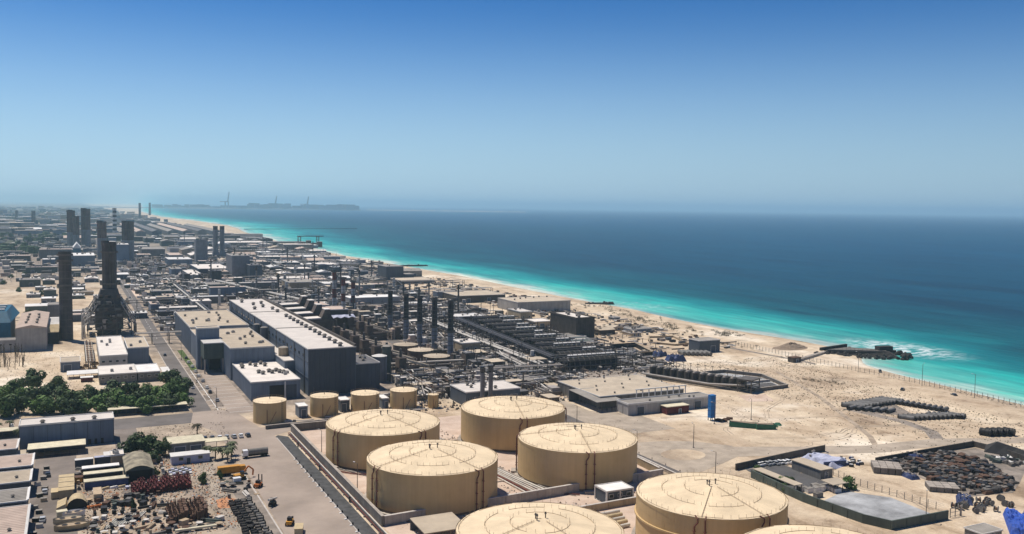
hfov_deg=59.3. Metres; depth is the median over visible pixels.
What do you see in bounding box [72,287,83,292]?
shed
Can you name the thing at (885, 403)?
pipe
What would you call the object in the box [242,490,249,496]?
bundle of pipes
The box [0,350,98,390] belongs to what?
sand litter
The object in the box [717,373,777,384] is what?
basin floor
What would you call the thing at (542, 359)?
equipment box
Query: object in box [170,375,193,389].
tree
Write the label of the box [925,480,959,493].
pallet row
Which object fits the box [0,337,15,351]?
side wing
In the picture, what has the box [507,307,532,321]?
tan block
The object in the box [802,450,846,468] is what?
tarpaulin heap
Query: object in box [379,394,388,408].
pump shed
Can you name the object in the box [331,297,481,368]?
plant blocks
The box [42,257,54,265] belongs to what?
block
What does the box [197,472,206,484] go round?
tree
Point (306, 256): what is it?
shed
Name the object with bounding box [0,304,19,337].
blue hall
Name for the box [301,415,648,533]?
tank yard floor
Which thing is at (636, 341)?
beach debris
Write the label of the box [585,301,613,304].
groyne
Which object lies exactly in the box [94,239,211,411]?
road
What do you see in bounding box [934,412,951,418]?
pipe
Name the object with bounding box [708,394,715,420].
blue tower
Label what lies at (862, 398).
desert tufts
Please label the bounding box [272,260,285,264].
block
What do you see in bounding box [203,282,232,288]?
shed
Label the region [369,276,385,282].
shed
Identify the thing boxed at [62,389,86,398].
tree
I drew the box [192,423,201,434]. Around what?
palm tree
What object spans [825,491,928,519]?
lagoon floor
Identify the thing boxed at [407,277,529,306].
beach debris
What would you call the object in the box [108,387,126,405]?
tree
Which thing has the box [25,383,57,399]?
tree
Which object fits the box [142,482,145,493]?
scaffold
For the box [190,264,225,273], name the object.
block
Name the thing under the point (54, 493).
container
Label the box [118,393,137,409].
tree
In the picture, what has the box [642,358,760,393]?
intake station
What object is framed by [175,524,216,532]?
long beam
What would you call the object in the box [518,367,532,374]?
equipment box
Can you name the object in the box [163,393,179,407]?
tree
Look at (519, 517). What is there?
storage tank
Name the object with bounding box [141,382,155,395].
tree
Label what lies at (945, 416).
pipe
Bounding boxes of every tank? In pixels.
[253,395,286,424]
[310,391,338,417]
[324,407,439,472]
[351,388,379,410]
[364,437,500,517]
[390,385,416,408]
[393,341,417,355]
[407,346,433,360]
[423,352,449,367]
[428,391,438,408]
[455,499,624,533]
[458,394,566,453]
[511,420,637,493]
[631,470,788,533]
[744,522,864,533]
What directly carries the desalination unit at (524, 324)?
on the ground at (698, 427)
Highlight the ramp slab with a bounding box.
[747,379,769,383]
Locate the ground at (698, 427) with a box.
[0,201,1023,533]
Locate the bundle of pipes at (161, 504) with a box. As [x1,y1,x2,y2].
[157,503,171,506]
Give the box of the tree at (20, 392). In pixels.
[13,386,35,398]
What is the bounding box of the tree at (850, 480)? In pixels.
[842,475,857,489]
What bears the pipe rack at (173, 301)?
on the ground at (698, 427)
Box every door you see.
[63,364,71,371]
[174,446,185,451]
[186,457,190,463]
[190,444,201,450]
[270,385,283,397]
[286,384,296,398]
[301,409,305,417]
[341,403,346,411]
[637,406,644,414]
[694,400,700,408]
[711,345,715,351]
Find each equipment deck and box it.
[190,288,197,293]
[466,307,477,311]
[499,350,517,360]
[540,383,561,394]
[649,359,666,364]
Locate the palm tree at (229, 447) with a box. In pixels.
[225,445,237,459]
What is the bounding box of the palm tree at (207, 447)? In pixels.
[202,445,212,450]
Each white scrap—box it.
[992,459,1000,463]
[1007,461,1014,466]
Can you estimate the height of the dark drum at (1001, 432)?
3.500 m
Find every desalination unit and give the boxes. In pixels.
[471,314,517,324]
[479,319,526,328]
[489,321,533,330]
[494,326,543,335]
[505,329,550,338]
[512,333,560,344]
[527,336,574,346]
[531,339,586,352]
[548,344,604,361]
[550,349,621,371]
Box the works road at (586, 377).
[421,372,662,400]
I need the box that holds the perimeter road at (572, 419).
[385,338,678,472]
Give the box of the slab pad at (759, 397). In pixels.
[738,394,773,401]
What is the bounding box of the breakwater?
[313,228,356,228]
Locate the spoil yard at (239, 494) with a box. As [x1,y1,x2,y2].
[223,474,280,533]
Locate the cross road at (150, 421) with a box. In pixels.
[0,413,192,439]
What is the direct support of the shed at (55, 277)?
on the ground at (698, 427)
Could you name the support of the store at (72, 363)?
on the ground at (698, 427)
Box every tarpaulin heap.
[651,349,666,357]
[665,353,685,361]
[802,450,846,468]
[900,470,920,479]
[906,451,922,457]
[956,491,972,505]
[1003,507,1023,533]
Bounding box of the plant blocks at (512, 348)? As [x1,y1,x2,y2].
[393,320,572,382]
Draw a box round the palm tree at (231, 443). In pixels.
[225,441,237,446]
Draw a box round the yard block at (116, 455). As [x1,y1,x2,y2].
[110,449,123,465]
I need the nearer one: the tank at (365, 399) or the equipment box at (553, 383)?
the tank at (365, 399)
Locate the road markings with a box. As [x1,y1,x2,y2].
[121,281,250,411]
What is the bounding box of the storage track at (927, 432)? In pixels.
[845,409,943,438]
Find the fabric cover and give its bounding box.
[331,314,355,318]
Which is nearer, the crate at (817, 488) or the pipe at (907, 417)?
the crate at (817, 488)
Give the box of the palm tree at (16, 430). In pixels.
[12,429,18,438]
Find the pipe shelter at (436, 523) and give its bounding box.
[410,512,459,533]
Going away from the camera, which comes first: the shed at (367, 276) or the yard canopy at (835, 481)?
the yard canopy at (835, 481)
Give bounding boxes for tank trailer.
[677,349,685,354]
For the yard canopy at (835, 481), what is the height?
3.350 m
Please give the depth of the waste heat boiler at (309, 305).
705.16 m
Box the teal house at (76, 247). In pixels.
[73,241,80,252]
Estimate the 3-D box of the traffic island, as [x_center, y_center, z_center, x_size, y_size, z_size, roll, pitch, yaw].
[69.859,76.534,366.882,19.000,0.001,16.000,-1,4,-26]
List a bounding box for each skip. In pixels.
[729,420,757,428]
[755,423,775,429]
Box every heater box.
[319,264,326,270]
[333,266,339,275]
[346,269,353,276]
[360,270,367,274]
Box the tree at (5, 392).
[0,384,13,398]
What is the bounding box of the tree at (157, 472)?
[154,467,160,475]
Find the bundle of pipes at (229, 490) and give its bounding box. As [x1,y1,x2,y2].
[221,487,236,492]
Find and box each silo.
[372,354,386,382]
[382,345,390,372]
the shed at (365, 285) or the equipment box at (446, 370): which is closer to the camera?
the equipment box at (446, 370)
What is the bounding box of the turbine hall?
[229,297,355,395]
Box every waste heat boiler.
[279,295,307,307]
[286,299,314,311]
[294,303,321,316]
[304,308,333,331]
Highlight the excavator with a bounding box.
[233,465,253,479]
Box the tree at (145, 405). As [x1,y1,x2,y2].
[134,395,152,413]
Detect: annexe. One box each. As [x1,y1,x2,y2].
[175,309,248,353]
[190,329,195,359]
[195,325,219,368]
[200,339,223,373]
[219,327,274,379]
[232,361,300,401]
[274,346,294,373]
[314,301,328,305]
[322,306,348,330]
[356,354,379,389]
[453,338,480,350]
[459,349,485,354]
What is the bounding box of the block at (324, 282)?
[316,279,351,286]
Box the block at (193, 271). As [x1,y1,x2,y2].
[182,269,203,277]
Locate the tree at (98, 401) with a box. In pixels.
[89,393,110,412]
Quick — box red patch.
[216,497,233,507]
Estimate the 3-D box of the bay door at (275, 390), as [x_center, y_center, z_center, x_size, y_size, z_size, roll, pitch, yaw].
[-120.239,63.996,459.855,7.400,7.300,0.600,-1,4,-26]
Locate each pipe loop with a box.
[315,457,365,475]
[509,471,579,495]
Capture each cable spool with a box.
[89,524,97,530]
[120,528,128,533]
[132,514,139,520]
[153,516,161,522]
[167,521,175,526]
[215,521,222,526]
[219,482,225,486]
[229,482,235,487]
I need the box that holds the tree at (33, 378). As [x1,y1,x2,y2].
[18,368,47,386]
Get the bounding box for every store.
[0,438,19,455]
[0,453,34,471]
[0,468,32,489]
[0,486,30,506]
[0,503,30,533]
[60,356,80,371]
[73,289,93,294]
[175,295,223,302]
[192,286,207,292]
[368,260,382,264]
[616,392,707,415]
[688,337,720,351]
[963,523,1002,533]
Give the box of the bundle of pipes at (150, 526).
[144,522,155,530]
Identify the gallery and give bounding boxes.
[635,385,686,397]
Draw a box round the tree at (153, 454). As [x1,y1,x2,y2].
[147,450,160,460]
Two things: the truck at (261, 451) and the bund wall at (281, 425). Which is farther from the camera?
the bund wall at (281, 425)
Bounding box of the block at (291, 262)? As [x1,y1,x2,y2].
[283,260,300,265]
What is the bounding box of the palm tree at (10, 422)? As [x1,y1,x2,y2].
[6,420,14,426]
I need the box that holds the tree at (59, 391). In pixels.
[47,386,70,399]
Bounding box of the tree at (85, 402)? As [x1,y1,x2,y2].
[74,397,94,413]
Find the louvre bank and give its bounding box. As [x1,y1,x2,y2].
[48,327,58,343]
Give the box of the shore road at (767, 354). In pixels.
[720,346,815,364]
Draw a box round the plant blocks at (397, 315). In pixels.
[224,285,503,321]
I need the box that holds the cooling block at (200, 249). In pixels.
[194,240,207,261]
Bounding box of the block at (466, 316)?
[454,313,483,321]
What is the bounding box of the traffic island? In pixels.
[661,449,704,459]
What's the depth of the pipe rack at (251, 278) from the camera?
1122.70 m
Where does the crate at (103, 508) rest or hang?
on the ground at (698, 427)
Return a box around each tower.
[208,268,221,281]
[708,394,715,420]
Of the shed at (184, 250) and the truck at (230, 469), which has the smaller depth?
the truck at (230, 469)
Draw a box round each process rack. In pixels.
[383,280,390,287]
[393,321,402,326]
[430,385,444,392]
[437,311,447,320]
[455,365,471,373]
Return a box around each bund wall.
[265,409,420,428]
[291,420,383,526]
[384,469,663,525]
[580,496,635,510]
[637,455,675,473]
[637,456,660,470]
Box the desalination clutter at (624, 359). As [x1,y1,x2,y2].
[439,313,659,373]
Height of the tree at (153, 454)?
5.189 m
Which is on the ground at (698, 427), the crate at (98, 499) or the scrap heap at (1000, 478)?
the crate at (98, 499)
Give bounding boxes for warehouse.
[19,411,113,449]
[443,290,505,302]
[498,295,570,311]
[557,374,683,408]
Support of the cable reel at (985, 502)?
on the ground at (698, 427)
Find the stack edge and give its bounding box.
[824,460,845,465]
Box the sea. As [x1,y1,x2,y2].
[138,203,1023,404]
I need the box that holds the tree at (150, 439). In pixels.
[135,433,157,451]
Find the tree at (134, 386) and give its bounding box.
[122,381,140,394]
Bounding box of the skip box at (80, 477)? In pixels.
[75,475,83,482]
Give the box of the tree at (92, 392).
[81,384,99,398]
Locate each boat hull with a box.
[53,515,84,523]
[54,521,89,530]
[62,509,84,515]
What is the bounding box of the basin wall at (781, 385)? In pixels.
[702,369,787,391]
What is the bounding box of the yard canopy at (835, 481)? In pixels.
[821,477,848,492]
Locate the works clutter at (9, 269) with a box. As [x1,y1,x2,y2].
[0,233,101,281]
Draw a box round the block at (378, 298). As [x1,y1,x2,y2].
[345,294,399,305]
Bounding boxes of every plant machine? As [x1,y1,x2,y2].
[253,474,262,487]
[268,497,276,506]
[285,516,294,525]
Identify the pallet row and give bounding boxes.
[871,460,902,474]
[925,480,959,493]
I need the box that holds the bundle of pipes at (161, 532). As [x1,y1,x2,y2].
[152,530,165,533]
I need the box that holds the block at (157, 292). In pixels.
[150,287,171,296]
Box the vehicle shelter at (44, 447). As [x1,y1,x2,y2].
[27,439,85,457]
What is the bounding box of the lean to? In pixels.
[16,449,25,454]
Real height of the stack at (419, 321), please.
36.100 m
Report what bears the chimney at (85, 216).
on the ground at (698, 427)
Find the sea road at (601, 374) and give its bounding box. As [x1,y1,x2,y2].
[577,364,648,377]
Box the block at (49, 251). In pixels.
[39,247,71,257]
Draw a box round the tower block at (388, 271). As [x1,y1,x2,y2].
[377,264,403,279]
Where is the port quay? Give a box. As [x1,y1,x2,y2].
[91,206,360,210]
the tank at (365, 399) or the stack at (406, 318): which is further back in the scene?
the stack at (406, 318)
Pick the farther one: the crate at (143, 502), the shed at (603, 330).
the shed at (603, 330)
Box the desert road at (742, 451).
[637,437,1023,456]
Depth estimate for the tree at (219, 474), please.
325.43 m
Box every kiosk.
[80,376,92,381]
[594,481,633,501]
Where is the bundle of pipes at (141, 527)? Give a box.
[134,524,149,529]
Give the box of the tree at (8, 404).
[0,393,19,417]
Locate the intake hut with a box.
[788,356,801,362]
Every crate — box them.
[31,504,38,509]
[32,517,38,521]
[34,481,40,485]
[35,509,41,513]
[36,492,42,497]
[36,523,42,528]
[40,475,46,479]
[40,497,46,501]
[94,497,101,501]
[100,505,106,512]
[101,514,106,519]
[102,500,110,506]
[117,500,123,506]
[124,493,131,498]
[124,499,130,505]
[132,492,139,497]
[139,500,147,505]
[165,526,171,533]
[179,518,188,525]
[216,515,224,520]
[804,487,813,492]
[812,485,820,491]
[813,491,822,497]
[819,485,825,491]
[832,487,841,492]
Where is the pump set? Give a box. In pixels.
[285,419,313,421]
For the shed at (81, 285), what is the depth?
1003.26 m
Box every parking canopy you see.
[67,369,97,379]
[160,367,169,371]
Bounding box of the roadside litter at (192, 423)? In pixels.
[140,350,228,438]
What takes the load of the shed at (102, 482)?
on the ground at (698, 427)
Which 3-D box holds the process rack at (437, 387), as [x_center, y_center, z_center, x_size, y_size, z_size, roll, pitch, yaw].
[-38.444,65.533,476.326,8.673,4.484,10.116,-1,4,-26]
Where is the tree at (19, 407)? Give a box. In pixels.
[14,395,31,413]
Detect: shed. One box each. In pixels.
[0,250,21,254]
[7,254,30,260]
[9,260,26,265]
[15,230,35,235]
[19,278,40,286]
[25,303,47,311]
[26,266,57,272]
[26,291,40,297]
[35,285,45,289]
[41,296,55,302]
[42,277,54,284]
[44,286,55,295]
[47,255,57,260]
[48,275,58,279]
[53,229,66,234]
[53,246,72,248]
[72,266,98,270]
[72,269,80,276]
[72,280,79,286]
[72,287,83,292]
[72,292,84,298]
[73,308,93,312]
[73,312,88,321]
[78,283,85,290]
[82,462,118,471]
[83,248,96,251]
[83,468,122,478]
[84,276,98,282]
[84,475,128,489]
[85,314,94,322]
[99,278,120,284]
[107,234,121,240]
[108,223,121,232]
[108,237,115,240]
[117,272,128,279]
[119,223,145,235]
[122,451,153,482]
[129,309,147,318]
[130,277,142,283]
[134,222,161,235]
[134,236,146,240]
[134,243,149,246]
[136,253,150,256]
[139,247,164,255]
[139,285,147,294]
[143,237,154,242]
[145,281,154,288]
[145,296,155,303]
[146,223,176,234]
[148,301,159,312]
[151,272,160,276]
[155,294,171,304]
[156,223,191,234]
[157,284,170,288]
[157,308,184,316]
[159,235,188,236]
[159,239,173,245]
[159,305,196,309]
[162,236,179,238]
[165,253,182,256]
[166,222,206,234]
[166,321,174,326]
[167,247,182,251]
[167,280,177,288]
[169,266,181,275]
[169,449,210,464]
[173,289,190,293]
[177,241,208,245]
[178,293,199,295]
[179,237,195,240]
[179,247,193,254]
[180,296,192,305]
[184,224,219,234]
[187,252,193,258]
[189,280,201,285]
[189,298,211,308]
[197,259,212,263]
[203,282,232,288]
[208,285,245,295]
[212,235,239,239]
[212,241,230,246]
[214,269,228,276]
[225,241,265,244]
[231,234,262,236]
[233,249,260,251]
[238,246,256,248]
[239,281,276,288]
[247,237,259,240]
[253,260,269,264]
[255,251,271,254]
[257,255,289,258]
[258,237,272,241]
[259,243,271,246]
[261,278,276,281]
[264,241,299,244]
[265,245,285,250]
[265,263,282,269]
[267,248,285,252]
[270,276,307,279]
[276,270,292,274]
[280,256,299,261]
[281,244,313,249]
[281,278,315,292]
[284,251,309,253]
[286,267,311,274]
[295,246,310,249]
[295,402,307,417]
[298,277,327,280]
[302,255,317,259]
[304,258,324,262]
[308,249,325,252]
[312,262,338,268]
[315,269,330,277]
[320,256,339,258]
[328,276,350,279]
[330,281,348,289]
[332,262,358,267]
[336,259,356,262]
[338,396,349,411]
[341,266,358,270]
[349,282,374,289]
[354,259,365,265]
[358,274,387,279]
[361,264,377,268]
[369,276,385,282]
[372,282,389,288]
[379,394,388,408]
[390,277,433,283]
[403,273,413,277]
[404,268,421,276]
[433,289,463,297]
[534,309,545,314]
[594,327,615,334]
[604,323,623,329]
[608,315,620,318]
[622,330,641,335]
[623,325,651,331]
[660,402,688,414]
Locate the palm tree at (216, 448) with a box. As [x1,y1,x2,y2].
[209,447,221,459]
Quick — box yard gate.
[950,505,961,517]
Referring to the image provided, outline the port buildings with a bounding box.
[152,203,359,209]
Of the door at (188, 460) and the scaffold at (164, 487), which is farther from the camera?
the door at (188, 460)
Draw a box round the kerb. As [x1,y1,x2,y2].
[158,339,360,533]
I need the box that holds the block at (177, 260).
[165,256,191,265]
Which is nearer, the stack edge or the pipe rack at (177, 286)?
the stack edge
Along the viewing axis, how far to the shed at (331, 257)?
1544.40 m
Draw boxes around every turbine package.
[332,320,359,335]
[340,323,368,339]
[346,311,372,330]
[350,328,381,351]
[356,315,383,334]
[359,332,391,356]
[364,318,392,339]
[371,337,404,357]
[385,342,416,368]
[395,349,431,373]
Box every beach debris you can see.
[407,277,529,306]
[506,309,736,351]
[611,347,685,372]
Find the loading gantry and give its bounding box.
[297,236,323,242]
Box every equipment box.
[180,273,189,282]
[226,295,235,303]
[233,277,242,283]
[259,289,269,296]
[357,310,370,316]
[367,305,377,310]
[391,373,401,381]
[402,296,414,300]
[410,382,432,392]
[441,369,455,380]
[484,358,505,366]
[504,379,520,386]
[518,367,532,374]
[520,389,528,394]
[521,377,542,386]
[524,356,546,363]
[540,393,558,400]
[542,382,557,385]
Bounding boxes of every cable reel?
[963,503,969,509]
[972,507,979,513]
[978,506,985,511]
[982,499,989,505]
[988,499,994,505]
[998,495,1004,500]
[1001,500,1007,506]
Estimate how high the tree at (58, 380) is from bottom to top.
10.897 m
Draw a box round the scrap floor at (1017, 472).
[904,448,1023,496]
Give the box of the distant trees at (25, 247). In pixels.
[0,209,96,253]
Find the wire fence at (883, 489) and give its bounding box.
[833,469,944,509]
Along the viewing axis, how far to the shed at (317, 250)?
1771.49 m
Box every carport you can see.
[0,427,17,437]
[108,401,186,415]
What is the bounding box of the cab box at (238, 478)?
[232,476,241,481]
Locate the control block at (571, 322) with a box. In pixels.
[550,311,594,337]
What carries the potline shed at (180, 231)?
on the ground at (698, 427)
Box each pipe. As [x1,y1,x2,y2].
[841,402,866,406]
[846,404,856,409]
[852,400,876,406]
[854,405,863,410]
[855,400,879,405]
[859,399,883,405]
[862,399,886,405]
[862,405,872,411]
[865,398,889,404]
[869,397,893,404]
[869,406,880,411]
[877,407,887,412]
[885,407,895,412]
[897,414,915,420]
[902,414,919,419]
[906,401,915,406]
[907,413,924,419]
[911,402,920,406]
[912,413,929,419]
[916,413,933,419]
[917,403,926,407]
[921,413,938,419]
[922,404,931,408]
[926,412,943,418]
[928,404,937,409]
[930,412,947,418]
[934,405,943,410]
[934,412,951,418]
[940,406,948,411]
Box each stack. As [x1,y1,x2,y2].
[169,512,173,520]
[177,509,180,521]
[184,508,188,518]
[192,508,195,520]
[196,507,199,519]
[199,508,203,518]
[203,506,207,517]
[209,259,212,278]
[254,266,257,287]
[316,289,320,302]
[331,270,337,305]
[340,277,346,306]
[350,280,356,308]
[386,291,393,330]
[402,294,409,339]
[415,295,423,346]
[427,283,430,300]
[430,297,438,348]
[446,300,454,359]
[456,284,460,312]
[480,367,484,397]
[488,367,493,396]
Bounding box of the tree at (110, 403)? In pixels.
[100,397,120,412]
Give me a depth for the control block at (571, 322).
689.29 m
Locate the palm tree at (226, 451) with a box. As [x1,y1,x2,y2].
[222,449,234,461]
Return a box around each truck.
[217,464,246,475]
[241,447,267,457]
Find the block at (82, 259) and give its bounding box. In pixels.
[71,252,94,265]
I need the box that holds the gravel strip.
[276,435,376,533]
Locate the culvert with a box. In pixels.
[801,351,825,360]
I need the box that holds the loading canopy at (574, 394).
[569,387,619,402]
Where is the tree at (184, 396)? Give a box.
[175,391,194,405]
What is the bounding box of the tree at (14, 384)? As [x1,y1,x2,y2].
[2,378,23,393]
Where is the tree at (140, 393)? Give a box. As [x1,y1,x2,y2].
[127,386,150,401]
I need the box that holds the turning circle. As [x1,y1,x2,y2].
[637,441,737,471]
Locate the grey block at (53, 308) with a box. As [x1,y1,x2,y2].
[47,302,58,319]
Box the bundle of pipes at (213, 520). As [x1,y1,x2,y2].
[205,518,221,522]
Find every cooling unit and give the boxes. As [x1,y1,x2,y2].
[253,323,259,334]
[260,326,267,339]
[278,346,287,355]
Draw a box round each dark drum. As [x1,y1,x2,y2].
[979,427,991,435]
[986,427,997,435]
[991,427,1003,435]
[997,427,1009,435]
[1003,427,1015,435]
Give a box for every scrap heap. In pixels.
[909,467,917,472]
[911,460,919,464]
[926,475,934,480]
[935,476,945,481]
[943,455,951,459]
[955,460,965,464]
[970,483,976,489]
[973,469,982,473]
[979,458,988,463]
[979,474,990,478]
[980,488,993,494]
[990,487,999,493]
[995,475,1004,481]
[1001,485,1009,491]
[1007,483,1013,490]
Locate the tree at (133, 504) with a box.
[131,498,136,507]
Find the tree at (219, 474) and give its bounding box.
[216,470,222,478]
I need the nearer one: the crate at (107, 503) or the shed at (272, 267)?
the crate at (107, 503)
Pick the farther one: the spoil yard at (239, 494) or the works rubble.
the works rubble
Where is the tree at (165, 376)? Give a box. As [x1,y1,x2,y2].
[157,368,182,382]
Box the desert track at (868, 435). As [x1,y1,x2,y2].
[776,372,876,444]
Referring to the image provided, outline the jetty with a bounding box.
[814,344,912,360]
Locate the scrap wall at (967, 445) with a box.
[875,441,1023,460]
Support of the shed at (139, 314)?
on the ground at (698, 427)
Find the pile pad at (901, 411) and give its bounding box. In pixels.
[858,404,911,414]
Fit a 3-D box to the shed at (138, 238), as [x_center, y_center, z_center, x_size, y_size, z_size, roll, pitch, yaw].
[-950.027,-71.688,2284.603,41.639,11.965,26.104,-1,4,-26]
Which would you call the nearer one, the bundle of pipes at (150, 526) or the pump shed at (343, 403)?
the bundle of pipes at (150, 526)
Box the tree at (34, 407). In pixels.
[23,395,48,413]
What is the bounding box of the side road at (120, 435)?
[114,428,149,492]
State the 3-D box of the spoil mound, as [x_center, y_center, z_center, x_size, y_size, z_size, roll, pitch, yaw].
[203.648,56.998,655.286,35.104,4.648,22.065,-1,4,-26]
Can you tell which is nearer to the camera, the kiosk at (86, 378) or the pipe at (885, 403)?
the pipe at (885, 403)
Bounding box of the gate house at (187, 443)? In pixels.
[166,434,205,455]
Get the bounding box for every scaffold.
[139,484,142,493]
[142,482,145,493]
[152,483,155,492]
[161,482,165,491]
[167,479,172,491]
[176,478,180,489]
[181,477,183,489]
[186,479,191,488]
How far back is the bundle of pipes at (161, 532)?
271.24 m
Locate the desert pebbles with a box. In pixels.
[389,331,1020,474]
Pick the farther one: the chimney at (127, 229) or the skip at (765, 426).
the chimney at (127, 229)
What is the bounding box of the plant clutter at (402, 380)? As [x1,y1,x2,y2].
[378,316,586,402]
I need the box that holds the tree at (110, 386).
[98,379,128,396]
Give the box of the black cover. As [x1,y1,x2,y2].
[984,441,1023,454]
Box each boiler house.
[83,288,136,336]
[116,242,128,260]
[246,263,261,278]
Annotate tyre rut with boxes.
[678,416,842,418]
[766,425,899,437]
[769,426,897,438]
[804,426,863,446]
[835,473,929,508]
[861,421,1022,425]
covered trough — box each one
[560,335,586,337]
[571,339,593,341]
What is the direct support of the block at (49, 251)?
on the ground at (698, 427)
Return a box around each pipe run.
[288,432,387,533]
[440,437,546,491]
[600,509,629,526]
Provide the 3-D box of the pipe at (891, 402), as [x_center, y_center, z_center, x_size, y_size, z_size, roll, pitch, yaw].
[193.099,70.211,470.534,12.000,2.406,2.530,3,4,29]
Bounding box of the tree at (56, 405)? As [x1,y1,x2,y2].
[47,395,71,413]
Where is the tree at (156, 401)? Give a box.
[147,394,168,410]
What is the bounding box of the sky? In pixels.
[0,0,1023,214]
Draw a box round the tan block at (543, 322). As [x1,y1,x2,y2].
[525,318,549,328]
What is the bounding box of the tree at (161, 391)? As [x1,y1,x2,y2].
[150,384,174,399]
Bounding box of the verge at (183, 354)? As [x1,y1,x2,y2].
[177,350,196,369]
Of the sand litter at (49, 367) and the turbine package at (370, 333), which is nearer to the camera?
the sand litter at (49, 367)
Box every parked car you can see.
[39,516,45,522]
[42,488,47,493]
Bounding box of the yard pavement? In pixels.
[27,452,77,533]
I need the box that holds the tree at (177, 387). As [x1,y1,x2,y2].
[164,378,188,395]
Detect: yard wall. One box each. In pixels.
[608,342,652,356]
[648,336,688,345]
[735,445,824,469]
[751,470,948,529]
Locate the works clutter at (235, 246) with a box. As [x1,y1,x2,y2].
[156,233,407,274]
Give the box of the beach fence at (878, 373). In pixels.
[735,342,1020,405]
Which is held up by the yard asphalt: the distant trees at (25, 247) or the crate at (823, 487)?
the crate at (823, 487)
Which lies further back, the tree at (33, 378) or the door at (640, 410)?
the tree at (33, 378)
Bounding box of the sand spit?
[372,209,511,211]
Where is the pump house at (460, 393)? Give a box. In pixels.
[450,380,520,404]
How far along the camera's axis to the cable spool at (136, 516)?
282.78 m
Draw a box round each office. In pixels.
[96,335,127,364]
[97,364,136,384]
[123,336,148,363]
[135,363,160,381]
[791,458,833,479]
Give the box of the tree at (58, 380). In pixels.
[43,375,69,392]
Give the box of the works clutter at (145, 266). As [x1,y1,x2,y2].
[117,250,408,298]
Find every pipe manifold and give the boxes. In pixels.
[419,387,431,393]
[436,376,452,383]
[527,380,539,389]
[531,386,548,396]
[534,373,553,382]
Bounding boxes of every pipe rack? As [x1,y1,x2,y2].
[125,297,181,306]
[134,329,180,343]
[165,277,209,309]
[213,279,298,299]
[217,295,426,308]
[239,274,319,280]
[246,288,311,290]
[279,279,349,284]
[293,272,370,275]
[345,302,444,309]
[356,279,464,287]
[391,358,491,372]
[396,368,435,391]
[413,377,426,402]
[414,286,491,291]
[422,318,543,367]
[453,316,567,371]
[471,363,565,372]
[495,352,527,368]
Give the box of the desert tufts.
[614,356,1023,454]
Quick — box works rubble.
[224,301,691,412]
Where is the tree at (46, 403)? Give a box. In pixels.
[38,396,58,413]
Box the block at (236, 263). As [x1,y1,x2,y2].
[226,252,249,277]
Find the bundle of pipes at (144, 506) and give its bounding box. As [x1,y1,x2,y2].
[137,504,150,508]
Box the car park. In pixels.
[201,373,252,413]
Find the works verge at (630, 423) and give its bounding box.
[524,393,675,433]
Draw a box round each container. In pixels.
[51,488,58,498]
[56,509,67,516]
[75,457,92,467]
[93,487,101,501]
[94,455,109,464]
[103,451,110,462]
[294,523,303,533]
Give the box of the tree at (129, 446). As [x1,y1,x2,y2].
[116,431,152,452]
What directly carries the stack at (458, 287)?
on the ground at (698, 427)
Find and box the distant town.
[0,206,180,233]
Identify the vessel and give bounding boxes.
[217,289,221,305]
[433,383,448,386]
[434,368,441,377]
[529,350,535,356]
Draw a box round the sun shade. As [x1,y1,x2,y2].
[205,437,227,446]
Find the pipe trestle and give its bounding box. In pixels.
[84,340,94,365]
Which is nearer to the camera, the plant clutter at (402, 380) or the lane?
the lane
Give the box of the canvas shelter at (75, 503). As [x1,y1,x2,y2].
[56,493,87,509]
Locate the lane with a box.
[197,433,250,533]
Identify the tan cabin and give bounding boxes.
[58,473,73,499]
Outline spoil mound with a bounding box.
[772,342,807,350]
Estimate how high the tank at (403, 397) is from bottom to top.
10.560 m
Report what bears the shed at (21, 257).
on the ground at (698, 427)
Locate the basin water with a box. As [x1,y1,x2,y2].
[747,383,775,387]
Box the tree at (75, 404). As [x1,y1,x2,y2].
[59,397,86,414]
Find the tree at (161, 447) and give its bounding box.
[152,440,173,455]
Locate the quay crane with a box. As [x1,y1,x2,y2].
[220,192,229,207]
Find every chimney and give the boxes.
[31,211,35,223]
[56,251,73,340]
[66,210,74,245]
[72,216,79,244]
[80,208,90,246]
[96,220,106,261]
[100,241,118,288]
[112,208,116,232]
[121,221,134,260]
[139,203,140,218]
[212,226,218,255]
[219,226,225,256]
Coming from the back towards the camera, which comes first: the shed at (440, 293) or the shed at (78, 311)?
the shed at (440, 293)
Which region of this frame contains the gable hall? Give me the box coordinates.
[15,310,49,351]
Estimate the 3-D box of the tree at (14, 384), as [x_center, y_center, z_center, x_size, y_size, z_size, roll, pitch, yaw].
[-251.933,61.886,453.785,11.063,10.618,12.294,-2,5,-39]
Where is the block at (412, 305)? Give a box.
[402,301,431,307]
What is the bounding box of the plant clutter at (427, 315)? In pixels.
[225,284,507,321]
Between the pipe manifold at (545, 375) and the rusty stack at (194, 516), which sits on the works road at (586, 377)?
the pipe manifold at (545, 375)
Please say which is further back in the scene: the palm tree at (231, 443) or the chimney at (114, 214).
the chimney at (114, 214)
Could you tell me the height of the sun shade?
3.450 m
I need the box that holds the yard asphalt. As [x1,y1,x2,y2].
[747,464,827,490]
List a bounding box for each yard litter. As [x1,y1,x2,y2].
[79,456,239,533]
[407,427,634,533]
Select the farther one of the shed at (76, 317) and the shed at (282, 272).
the shed at (282, 272)
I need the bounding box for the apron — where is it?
[191,409,358,533]
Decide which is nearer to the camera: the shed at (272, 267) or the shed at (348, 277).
the shed at (348, 277)
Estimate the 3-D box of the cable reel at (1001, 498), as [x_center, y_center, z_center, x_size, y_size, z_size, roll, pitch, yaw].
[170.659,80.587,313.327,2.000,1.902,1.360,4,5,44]
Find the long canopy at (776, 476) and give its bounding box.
[753,467,802,491]
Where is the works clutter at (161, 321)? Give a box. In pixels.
[141,294,200,330]

